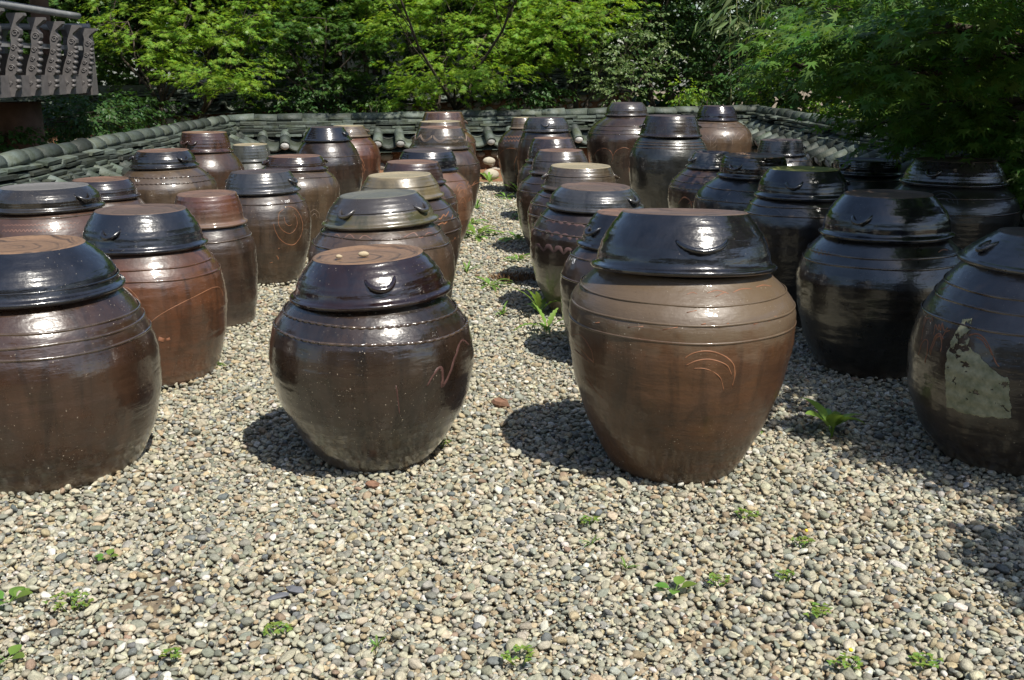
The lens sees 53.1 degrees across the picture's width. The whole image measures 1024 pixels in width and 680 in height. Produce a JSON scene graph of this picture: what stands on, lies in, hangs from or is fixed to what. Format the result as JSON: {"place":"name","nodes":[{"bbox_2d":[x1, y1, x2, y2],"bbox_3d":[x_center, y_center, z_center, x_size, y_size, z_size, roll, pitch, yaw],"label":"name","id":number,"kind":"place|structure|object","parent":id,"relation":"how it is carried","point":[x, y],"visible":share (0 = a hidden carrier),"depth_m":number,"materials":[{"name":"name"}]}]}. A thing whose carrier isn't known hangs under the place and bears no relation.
{"place":"outdoors","nodes":[
{"label":"outdoors","id":0,"kind":"place"},
{"bbox_2d":[0,90,1023,679],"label":"ground","id":1,"kind":"structure","parent":0,"point":[160,600],"depth_m":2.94,"materials":[{"name":"grey gravel"}]},
{"bbox_2d":[0,644,24,662],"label":"weed","id":2,"kind":"object","parent":1,"relation":"on","point":[13,649],"visible":1,"depth_m":2.60,"materials":[{"name":"green plant"}]},
{"bbox_2d":[0,586,32,604],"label":"weed","id":3,"kind":"object","parent":1,"relation":"on","point":[13,591],"visible":1,"depth_m":2.89,"materials":[{"name":"green plant"}]},
{"bbox_2d":[0,0,98,152],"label":"pavilion","id":4,"kind":"structure","parent":1,"relation":"on","point":[44,67],"depth_m":10.68,"materials":[{"name":"grey tile"}]},
{"bbox_2d":[0,0,101,42],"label":"dark tree","id":5,"kind":"object","parent":1,"relation":"on","point":[3,20],"visible":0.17,"depth_m":17.16,"materials":[{"name":"green plant"}]},
{"bbox_2d":[0,182,105,237],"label":"clay jar","id":6,"kind":"object","parent":1,"relation":"on","point":[55,208],"visible":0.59,"depth_m":5.62,"materials":[{"name":"ceramic"}]},
{"bbox_2d":[43,589,93,611],"bbox_3d":[-1.230,0.732,2.850,0.143,0.050,0.113,0,15,0],"label":"clover","id":7,"kind":"object","parent":1,"relation":"on","point":[73,606],"visible":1,"depth_m":2.84,"materials":[{"name":"green plant"}]},
{"bbox_2d":[0,0,155,104],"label":"dark tree","id":8,"kind":"object","parent":1,"relation":"on","point":[112,62],"visible":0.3,"depth_m":16.60,"materials":[{"name":"green plant"}]},
{"bbox_2d":[0,235,161,495],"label":"clay jar","id":9,"kind":"object","parent":1,"relation":"on","point":[80,375],"visible":1,"depth_m":3.54,"materials":[{"name":"ceramic"}]},
{"bbox_2d":[0,89,162,152],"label":"green shrub","id":10,"kind":"object","parent":1,"relation":"on","point":[86,123],"visible":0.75,"depth_m":12.26,"materials":[{"name":"green plant"}]},
{"bbox_2d":[71,176,145,206],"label":"clay jar","id":11,"kind":"object","parent":1,"relation":"on","point":[117,190],"visible":0.31,"depth_m":7.24,"materials":[{"name":"brown ceramic"}]},
{"bbox_2d":[0,115,258,186],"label":"tiled wall","id":12,"kind":"structure","parent":1,"relation":"on","point":[105,155],"depth_m":8.75,"materials":[{"name":"tile"}]},
{"bbox_2d":[83,87,203,132],"bbox_3d":[-5.341,-3.046,14.993,1.621,1.261,1.201,0,15,0],"label":"dark shrub","id":13,"kind":"object","parent":1,"relation":"on","point":[150,121],"visible":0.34,"depth_m":14.92,"materials":[{"name":"green plant"}]},
{"bbox_2d":[4,0,288,84],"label":"tall tree","id":14,"kind":"object","parent":1,"relation":"on","point":[103,9],"visible":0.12,"depth_m":19.68,"materials":[{"name":"green plant"}]},
{"bbox_2d":[82,204,227,388],"bbox_3d":[-1.765,-0.231,4.979,0.740,0.815,0.748,0,14,0],"label":"clay jar","id":15,"kind":"object","parent":1,"relation":"on","point":[165,261],"visible":0.68,"depth_m":4.73,"materials":[{"name":"ceramic"}]},
{"bbox_2d":[122,148,217,203],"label":"clay jar","id":16,"kind":"object","parent":1,"relation":"on","point":[162,176],"visible":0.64,"depth_m":7.81,"materials":[{"name":"brown ceramic"}]},
{"bbox_2d":[159,647,181,659],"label":"clover","id":17,"kind":"object","parent":1,"relation":"on","point":[176,650],"visible":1,"depth_m":2.59,"materials":[{"name":"green plant"}]},
{"bbox_2d":[94,0,282,78],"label":"dark tree","id":18,"kind":"object","parent":1,"relation":"on","point":[137,20],"visible":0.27,"depth_m":17.51,"materials":[{"name":"green plant"}]},
{"bbox_2d":[74,0,314,124],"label":"maple tree","id":19,"kind":"object","parent":1,"relation":"on","point":[173,63],"visible":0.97,"depth_m":15.04,"materials":[{"name":"green plant"}]},
{"bbox_2d":[179,131,244,189],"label":"clay jar","id":20,"kind":"object","parent":1,"relation":"on","point":[217,159],"visible":0.45,"depth_m":9.73,"materials":[{"name":"ceramic"}]},
{"bbox_2d":[174,189,257,326],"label":"clay jar","id":21,"kind":"object","parent":1,"relation":"on","point":[222,220],"visible":0.56,"depth_m":5.82,"materials":[{"name":"ceramic"}]},
{"bbox_2d":[232,143,269,169],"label":"clay jar","id":22,"kind":"object","parent":1,"relation":"on","point":[252,155],"visible":0.3,"depth_m":11.62,"materials":[{"name":"ceramic"}]},
{"bbox_2d":[224,169,311,285],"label":"clay jar","id":23,"kind":"object","parent":1,"relation":"on","point":[276,211],"visible":0.74,"depth_m":6.98,"materials":[{"name":"ceramic"}]},
{"bbox_2d":[262,621,292,638],"bbox_3d":[-0.618,0.771,2.705,0.078,0.048,0.062,0,15,0],"label":"clover","id":24,"kind":"object","parent":1,"relation":"on","point":[276,631],"visible":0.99,"depth_m":2.71,"materials":[{"name":"green plant"}]},
{"bbox_2d":[267,592,288,600],"bbox_3d":[-0.661,0.722,2.892,0.063,0.016,0.036,-7,16,-24],"label":"stone chip","id":25,"kind":"object","parent":1,"relation":"on","point":[279,595],"visible":0.97,"depth_m":2.88,"materials":[{"name":"grey stone"}]},
{"bbox_2d":[285,585,303,593],"bbox_3d":[-0.618,0.713,2.929,0.047,0.019,0.066,1,6,-33],"label":"stone chip","id":26,"kind":"object","parent":1,"relation":"on","point":[294,589],"visible":1,"depth_m":2.92,"materials":[{"name":"grey stone"}]},
{"bbox_2d":[229,70,359,113],"bbox_3d":[-3.441,-3.444,16.020,2.133,1.500,1.275,0,15,0],"label":"dark shrub","id":27,"kind":"object","parent":1,"relation":"on","point":[301,102],"visible":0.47,"depth_m":15.89,"materials":[{"name":"green plant"}]},
{"bbox_2d":[261,154,339,257],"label":"clay jar","id":28,"kind":"object","parent":1,"relation":"on","point":[318,184],"visible":0.5,"depth_m":7.93,"materials":[{"name":"brown ceramic"}]},
{"bbox_2d":[157,0,476,79],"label":"tall tree","id":29,"kind":"object","parent":1,"relation":"on","point":[328,66],"visible":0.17,"depth_m":20.22,"materials":[{"name":"green plant"}]},
{"bbox_2d":[0,63,635,143],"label":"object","id":30,"kind":"structure","parent":1,"relation":"on","point":[220,105],"depth_m":17.92,"materials":[{"name":"plant"}]},
{"bbox_2d":[227,0,422,113],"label":"maple tree","id":31,"kind":"object","parent":1,"relation":"on","point":[298,29],"visible":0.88,"depth_m":15.63,"materials":[{"name":"green plant"}]},
{"bbox_2d":[296,126,362,194],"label":"clay jar","id":32,"kind":"object","parent":1,"relation":"on","point":[334,147],"visible":0.69,"depth_m":10.93,"materials":[{"name":"brown ceramic"}]},
{"bbox_2d":[249,0,417,80],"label":"dark tree","id":33,"kind":"object","parent":1,"relation":"on","point":[334,17],"visible":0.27,"depth_m":17.97,"materials":[{"name":"green plant"}]},
{"bbox_2d":[334,125,380,190],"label":"clay jar","id":34,"kind":"object","parent":1,"relation":"on","point":[364,144],"visible":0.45,"depth_m":12.37,"materials":[{"name":"red ceramic"}]},
{"bbox_2d":[268,244,473,474],"bbox_3d":[-0.527,0.060,3.878,0.768,0.813,0.759,1,15,0],"label":"clay jar","id":35,"kind":"object","parent":1,"relation":"on","point":[371,359],"visible":1,"depth_m":3.59,"materials":[{"name":"ceramic"}]},
{"bbox_2d":[332,74,415,112],"bbox_3d":[-2.233,-3.580,16.697,1.496,1.512,1.109,12,19,38],"label":"dark shrub","id":36,"kind":"object","parent":1,"relation":"on","point":[370,98],"visible":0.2,"depth_m":16.53,"materials":[{"name":"green plant"}]},
{"bbox_2d":[350,98,397,112],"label":"leafy plant","id":37,"kind":"object","parent":1,"relation":"on","point":[374,106],"visible":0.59,"depth_m":15.41,"materials":[{"name":"green plant"}]},
{"bbox_2d":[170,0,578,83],"bbox_3d":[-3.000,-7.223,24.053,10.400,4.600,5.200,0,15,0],"label":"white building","id":38,"kind":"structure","parent":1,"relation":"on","point":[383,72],"depth_m":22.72,"materials":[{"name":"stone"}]},
{"bbox_2d":[205,40,251,80],"bbox_3d":[-6.300,-6.059,22.778,1.000,1.200,0.100,0,15,0],"label":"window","id":39,"kind":"structure","parent":38,"relation":"in","point":[214,53],"depth_m":22.74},
{"bbox_2d":[403,39,448,72],"bbox_3d":[-1.900,-6.059,22.778,1.000,1.200,0.100,0,15,0],"label":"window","id":40,"kind":"structure","parent":38,"relation":"in","point":[435,60],"depth_m":22.66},
{"bbox_2d":[503,40,542,76],"bbox_3d":[0.300,-6.059,22.778,1.000,1.200,0.100,0,15,0],"label":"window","id":41,"kind":"structure","parent":38,"relation":"in","point":[534,62],"depth_m":22.68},
{"bbox_2d":[308,189,454,297],"bbox_3d":[-0.676,-0.344,5.329,0.758,0.855,0.776,0,15,0],"label":"clay jar","id":42,"kind":"object","parent":1,"relation":"on","point":[393,216],"visible":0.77,"depth_m":5.05,"materials":[{"name":"ceramic"}]},
{"bbox_2d":[361,171,461,271],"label":"clay jar","id":43,"kind":"object","parent":1,"relation":"on","point":[425,185],"visible":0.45,"depth_m":6.06,"materials":[{"name":"ceramic"}]},
{"bbox_2d":[383,159,457,212],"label":"clay jar","id":44,"kind":"object","parent":1,"relation":"on","point":[433,167],"visible":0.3,"depth_m":7.04,"materials":[{"name":"brown ceramic"}]},
{"bbox_2d":[399,148,472,243],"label":"clay jar","id":45,"kind":"object","parent":1,"relation":"on","point":[458,184],"visible":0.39,"depth_m":8.17,"materials":[{"name":"ceramic"}]},
{"bbox_2d":[409,120,473,152],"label":"clay jar","id":46,"kind":"object","parent":1,"relation":"on","point":[441,123],"visible":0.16,"depth_m":11.31,"materials":[{"name":"brown ceramic"}]},
{"bbox_2d":[380,167,502,181],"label":"soil bank","id":47,"kind":"structure","parent":1,"relation":"on","point":[482,169],"depth_m":14.08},
{"bbox_2d":[411,112,475,154],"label":"clay jar","id":48,"kind":"object","parent":1,"relation":"on","point":[458,116],"visible":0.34,"depth_m":12.44,"materials":[{"name":"ceramic"}]},
{"bbox_2d":[411,126,479,218],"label":"clay jar","id":49,"kind":"object","parent":1,"relation":"on","point":[454,139],"visible":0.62,"depth_m":9.41,"materials":[{"name":"brown ceramic"}]},
{"bbox_2d":[334,0,574,111],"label":"maple tree","id":50,"kind":"object","parent":1,"relation":"on","point":[468,75],"visible":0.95,"depth_m":14.95,"materials":[{"name":"green plant"}]},
{"bbox_2d":[466,223,503,242],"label":"weed","id":51,"kind":"object","parent":1,"relation":"on","point":[481,230],"visible":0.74,"depth_m":9.17,"materials":[{"name":"green plant"}]},
{"bbox_2d":[403,0,579,86],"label":"dark tree","id":52,"kind":"object","parent":1,"relation":"on","point":[457,8],"visible":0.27,"depth_m":18.56,"materials":[{"name":"green plant"}]},
{"bbox_2d":[475,276,511,292],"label":"weed","id":53,"kind":"object","parent":1,"relation":"on","point":[493,282],"visible":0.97,"depth_m":7.07,"materials":[{"name":"green plant"}]},
{"bbox_2d":[227,104,759,169],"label":"tiled wall","id":54,"kind":"structure","parent":1,"relation":"on","point":[391,133],"depth_m":14.05,"materials":[{"name":"tile"}]},
{"bbox_2d":[491,397,509,407],"bbox_3d":[-0.052,0.281,4.563,0.081,0.055,0.058,3,23,-11],"label":"stone chip","id":55,"kind":"object","parent":1,"relation":"on","point":[498,402],"visible":0.91,"depth_m":4.54,"materials":[{"name":"orange stone"}]},
{"bbox_2d":[489,270,535,281],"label":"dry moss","id":56,"kind":"object","parent":1,"relation":"on","point":[516,275],"visible":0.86,"depth_m":7.31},
{"bbox_2d":[497,117,527,192],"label":"clay jar","id":57,"kind":"object","parent":1,"relation":"on","point":[507,145],"visible":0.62,"depth_m":12.31,"materials":[{"name":"ceramic"}]},
{"bbox_2d":[5,0,1023,120],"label":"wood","id":58,"kind":"object","parent":1,"relation":"on","point":[663,103],"visible":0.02,"depth_m":25.62,"materials":[{"name":"green plant"}]},
{"bbox_2d":[501,644,534,666],"bbox_3d":[0.014,0.803,2.594,0.088,0.043,0.085,0,15,0],"label":"clover","id":59,"kind":"object","parent":1,"relation":"on","point":[508,657],"visible":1,"depth_m":2.59,"materials":[{"name":"green plant"}]},
{"bbox_2d":[376,0,670,75],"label":"tall tree","id":60,"kind":"object","parent":1,"relation":"on","point":[612,5],"visible":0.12,"depth_m":20.95,"materials":[{"name":"green plant"}]},
{"bbox_2d":[473,73,582,109],"bbox_3d":[0.235,-3.342,15.591,1.684,1.524,1.221,0,15,0],"label":"dark shrub","id":61,"kind":"object","parent":1,"relation":"on","point":[537,102],"visible":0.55,"depth_m":15.49,"materials":[{"name":"green plant"}]},
{"bbox_2d":[511,287,560,313],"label":"weed","id":62,"kind":"object","parent":1,"relation":"on","point":[540,302],"visible":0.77,"depth_m":6.16,"materials":[{"name":"green plant"}]},
{"bbox_2d":[514,302,564,333],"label":"weed","id":63,"kind":"object","parent":1,"relation":"on","point":[549,321],"visible":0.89,"depth_m":5.81,"materials":[{"name":"green plant"}]},
{"bbox_2d":[517,117,573,171],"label":"clay jar","id":64,"kind":"object","parent":1,"relation":"on","point":[533,127],"visible":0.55,"depth_m":11.49,"materials":[{"name":"brown ceramic"}]},
{"bbox_2d":[517,137,575,186],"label":"clay jar","id":65,"kind":"object","parent":1,"relation":"on","point":[537,144],"visible":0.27,"depth_m":9.97,"materials":[{"name":"brown ceramic"}]},
{"bbox_2d":[516,148,587,248],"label":"clay jar","id":66,"kind":"object","parent":1,"relation":"on","point":[529,187],"visible":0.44,"depth_m":8.14,"materials":[{"name":"brown ceramic"}]},
{"bbox_2d":[527,163,618,235],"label":"clay jar","id":67,"kind":"object","parent":1,"relation":"on","point":[556,176],"visible":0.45,"depth_m":6.86,"materials":[{"name":"brown ceramic"}]},
{"bbox_2d":[491,0,660,108],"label":"maple tree","id":68,"kind":"object","parent":1,"relation":"on","point":[549,37],"visible":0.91,"depth_m":15.21,"materials":[{"name":"green plant"}]},
{"bbox_2d":[530,182,643,313],"bbox_3d":[0.495,-0.550,6.261,0.773,0.779,0.759,1,16,0],"label":"clay jar","id":69,"kind":"object","parent":1,"relation":"on","point":[564,218],"visible":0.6,"depth_m":6.01,"materials":[{"name":"ceramic"}]},
{"bbox_2d":[580,515,600,527],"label":"clover","id":70,"kind":"object","parent":1,"relation":"on","point":[583,519],"visible":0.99,"depth_m":3.36,"materials":[{"name":"green plant"}]},
{"bbox_2d":[560,208,627,344],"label":"clay jar","id":71,"kind":"object","parent":1,"relation":"on","point":[577,266],"visible":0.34,"depth_m":5.07,"materials":[{"name":"ceramic"}]},
{"bbox_2d":[587,102,648,185],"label":"clay jar","id":72,"kind":"object","parent":1,"relation":"on","point":[612,136],"visible":0.6,"depth_m":11.79,"materials":[{"name":"ceramic"}]},
{"bbox_2d":[560,7,690,106],"bbox_3d":[1.712,-3.764,15.448,1.981,2.421,1.511,0,15,0],"label":"leafy shrub","id":73,"kind":"object","parent":1,"relation":"on","point":[624,70],"visible":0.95,"depth_m":15.24,"materials":[{"name":"green plant"}]},
{"bbox_2d":[541,0,715,106],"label":"dark tree","id":74,"kind":"object","parent":1,"relation":"on","point":[650,93],"visible":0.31,"depth_m":19.08,"materials":[{"name":"green plant"}]},
{"bbox_2d":[628,114,706,207],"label":"clay jar","id":75,"kind":"object","parent":1,"relation":"on","point":[665,147],"visible":0.73,"depth_m":10.10,"materials":[{"name":"ceramic"}]},
{"bbox_2d":[654,576,696,594],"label":"weed","id":76,"kind":"object","parent":1,"relation":"on","point":[677,580],"visible":1,"depth_m":2.95,"materials":[{"name":"green plant"}]},
{"bbox_2d":[568,208,796,485],"bbox_3d":[0.617,-0.002,3.781,0.822,0.983,0.839,1,15,0],"label":"clay jar","id":77,"kind":"object","parent":1,"relation":"on","point":[682,325],"visible":1,"depth_m":3.47,"materials":[{"name":"ceramic"}]},
{"bbox_2d":[657,74,710,106],"bbox_3d":[2.607,-3.263,15.362,0.674,1.418,0.657,-13,20,-41],"label":"leafy plant","id":78,"kind":"object","parent":1,"relation":"on","point":[692,99],"visible":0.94,"depth_m":15.23,"materials":[{"name":"green plant"}]},
{"bbox_2d":[667,150,728,207],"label":"clay jar","id":79,"kind":"object","parent":1,"relation":"on","point":[686,184],"visible":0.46,"depth_m":8.51,"materials":[{"name":"ceramic"}]},
{"bbox_2d":[688,76,722,105],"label":"leafy plant","id":80,"kind":"object","parent":1,"relation":"on","point":[709,93],"visible":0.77,"depth_m":15.47,"materials":[{"name":"green plant"}]},
{"bbox_2d":[707,572,730,587],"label":"clover","id":81,"kind":"object","parent":1,"relation":"on","point":[712,575],"visible":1,"depth_m":2.97,"materials":[{"name":"green plant"}]},
{"bbox_2d":[696,105,752,152],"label":"clay jar","id":82,"kind":"object","parent":1,"relation":"on","point":[722,129],"visible":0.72,"depth_m":12.78,"materials":[{"name":"brown ceramic"}]},
{"bbox_2d":[611,0,838,106],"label":"dark tree","id":83,"kind":"object","parent":1,"relation":"on","point":[680,21],"visible":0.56,"depth_m":17.12,"materials":[{"name":"green plant"}]},
{"bbox_2d":[693,153,786,210],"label":"clay jar","id":84,"kind":"object","parent":1,"relation":"on","point":[733,184],"visible":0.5,"depth_m":7.03,"materials":[{"name":"ceramic"}]},
{"bbox_2d":[692,0,790,113],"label":"bamboo clump","id":85,"kind":"object","parent":1,"relation":"on","point":[740,20],"visible":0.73,"depth_m":15.23,"materials":[{"name":"green plant"}]},
{"bbox_2d":[733,507,760,520],"bbox_3d":[0.786,0.586,3.413,0.090,0.046,0.083,0,15,0],"label":"clover","id":86,"kind":"object","parent":1,"relation":"on","point":[744,510],"visible":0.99,"depth_m":3.41,"materials":[{"name":"green plant"}]},
{"bbox_2d":[734,77,789,108],"bbox_3d":[3.806,-3.376,15.582,0.826,1.527,0.739,-7,16,-25],"label":"leafy plant","id":87,"kind":"object","parent":1,"relation":"on","point":[759,99],"visible":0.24,"depth_m":15.42,"materials":[{"name":"green plant"}]},
{"bbox_2d":[582,0,942,113],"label":"tall tree","id":88,"kind":"object","parent":1,"relation":"on","point":[723,37],"visible":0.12,"depth_m":20.93,"materials":[{"name":"green plant"}]},
{"bbox_2d":[774,569,794,583],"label":"clover","id":89,"kind":"object","parent":1,"relation":"on","point":[787,571],"visible":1,"depth_m":3.00,"materials":[{"name":"green plant"}]},
{"bbox_2d":[757,139,812,165],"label":"clay jar","id":90,"kind":"object","parent":1,"relation":"on","point":[792,152],"visible":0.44,"depth_m":10.56,"materials":[{"name":"ceramic"}]},
{"bbox_2d":[744,166,850,328],"bbox_3d":[1.677,-0.547,5.998,0.665,0.907,0.649,0,14,0],"label":"clay jar","id":91,"kind":"object","parent":1,"relation":"on","point":[786,208],"visible":0.49,"depth_m":5.71,"materials":[{"name":"ceramic"}]},
{"bbox_2d":[790,529,815,548],"bbox_3d":[0.913,0.625,3.206,0.076,0.076,0.056,-7,16,-25],"label":"clover","id":92,"kind":"object","parent":1,"relation":"on","point":[803,538],"visible":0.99,"depth_m":3.21,"materials":[{"name":"green plant"}]},
{"bbox_2d":[804,601,831,618],"bbox_3d":[0.838,0.749,2.800,0.068,0.043,0.085,8,17,28],"label":"clover","id":93,"kind":"object","parent":1,"relation":"on","point":[814,609],"visible":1,"depth_m":2.79,"materials":[{"name":"green plant"}]},
{"bbox_2d":[803,88,840,115],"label":"leafy plant","id":94,"kind":"object","parent":1,"relation":"on","point":[816,103],"visible":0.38,"depth_m":14.20,"materials":[{"name":"green plant"}]},
{"bbox_2d":[801,397,864,438],"bbox_3d":[1.295,0.322,4.193,0.242,0.147,0.260,0,15,0],"label":"weed","id":95,"kind":"object","parent":1,"relation":"on","point":[829,417],"visible":1,"depth_m":4.15,"materials":[{"name":"green plant"}]},
{"bbox_2d":[826,648,862,670],"bbox_3d":[0.834,0.798,2.549,0.079,0.076,0.078,14,20,42],"label":"clover","id":96,"kind":"object","parent":1,"relation":"on","point":[853,658],"visible":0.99,"depth_m":2.55,"materials":[{"name":"green plant"}]},
{"bbox_2d":[833,157,902,190],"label":"clay jar","id":97,"kind":"object","parent":1,"relation":"on","point":[859,173],"visible":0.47,"depth_m":8.10,"materials":[{"name":"ceramic"}]},
{"bbox_2d":[736,0,1003,115],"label":"dark tree","id":98,"kind":"object","parent":1,"relation":"on","point":[790,81],"visible":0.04,"depth_m":14.96,"materials":[{"name":"green plant"}]},
{"bbox_2d":[717,0,1023,209],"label":"maple tree","id":99,"kind":"object","parent":1,"relation":"on","point":[862,39],"visible":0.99,"depth_m":6.24,"materials":[{"name":"green plant"}]},
{"bbox_2d":[796,189,961,379],"bbox_3d":[1.843,-0.295,5.112,0.827,0.871,0.841,-1,14,0],"label":"clay jar","id":100,"kind":"object","parent":1,"relation":"on","point":[874,266],"visible":0.81,"depth_m":4.82,"materials":[{"name":"ceramic"}]},
{"bbox_2d":[745,106,1023,226],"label":"tiled wall","id":101,"kind":"structure","parent":1,"relation":"on","point":[826,148],"depth_m":11.70,"materials":[{"name":"tile"}]},
{"bbox_2d":[908,652,943,669],"bbox_3d":[1.035,0.812,2.562,0.087,0.043,0.079,4,15,14],"label":"clover","id":102,"kind":"object","parent":1,"relation":"on","point":[917,656],"visible":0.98,"depth_m":2.56,"materials":[{"name":"green plant"}]},
{"bbox_2d":[894,157,1020,248],"bbox_3d":[2.807,-0.705,6.597,0.823,0.906,0.830,0,14,0],"label":"clay jar","id":103,"kind":"object","parent":1,"relation":"on","point":[976,198],"visible":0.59,"depth_m":6.23,"materials":[{"name":"ceramic"}]},
{"bbox_2d":[907,227,1023,476],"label":"clay jar","id":104,"kind":"object","parent":1,"relation":"on","point":[965,365],"visible":1,"depth_m":3.69,"materials":[{"name":"ceramic"}]},
{"bbox_2d":[61,0,1018,89],"label":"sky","id":105,"kind":"structure","parent":0,"point":[618,40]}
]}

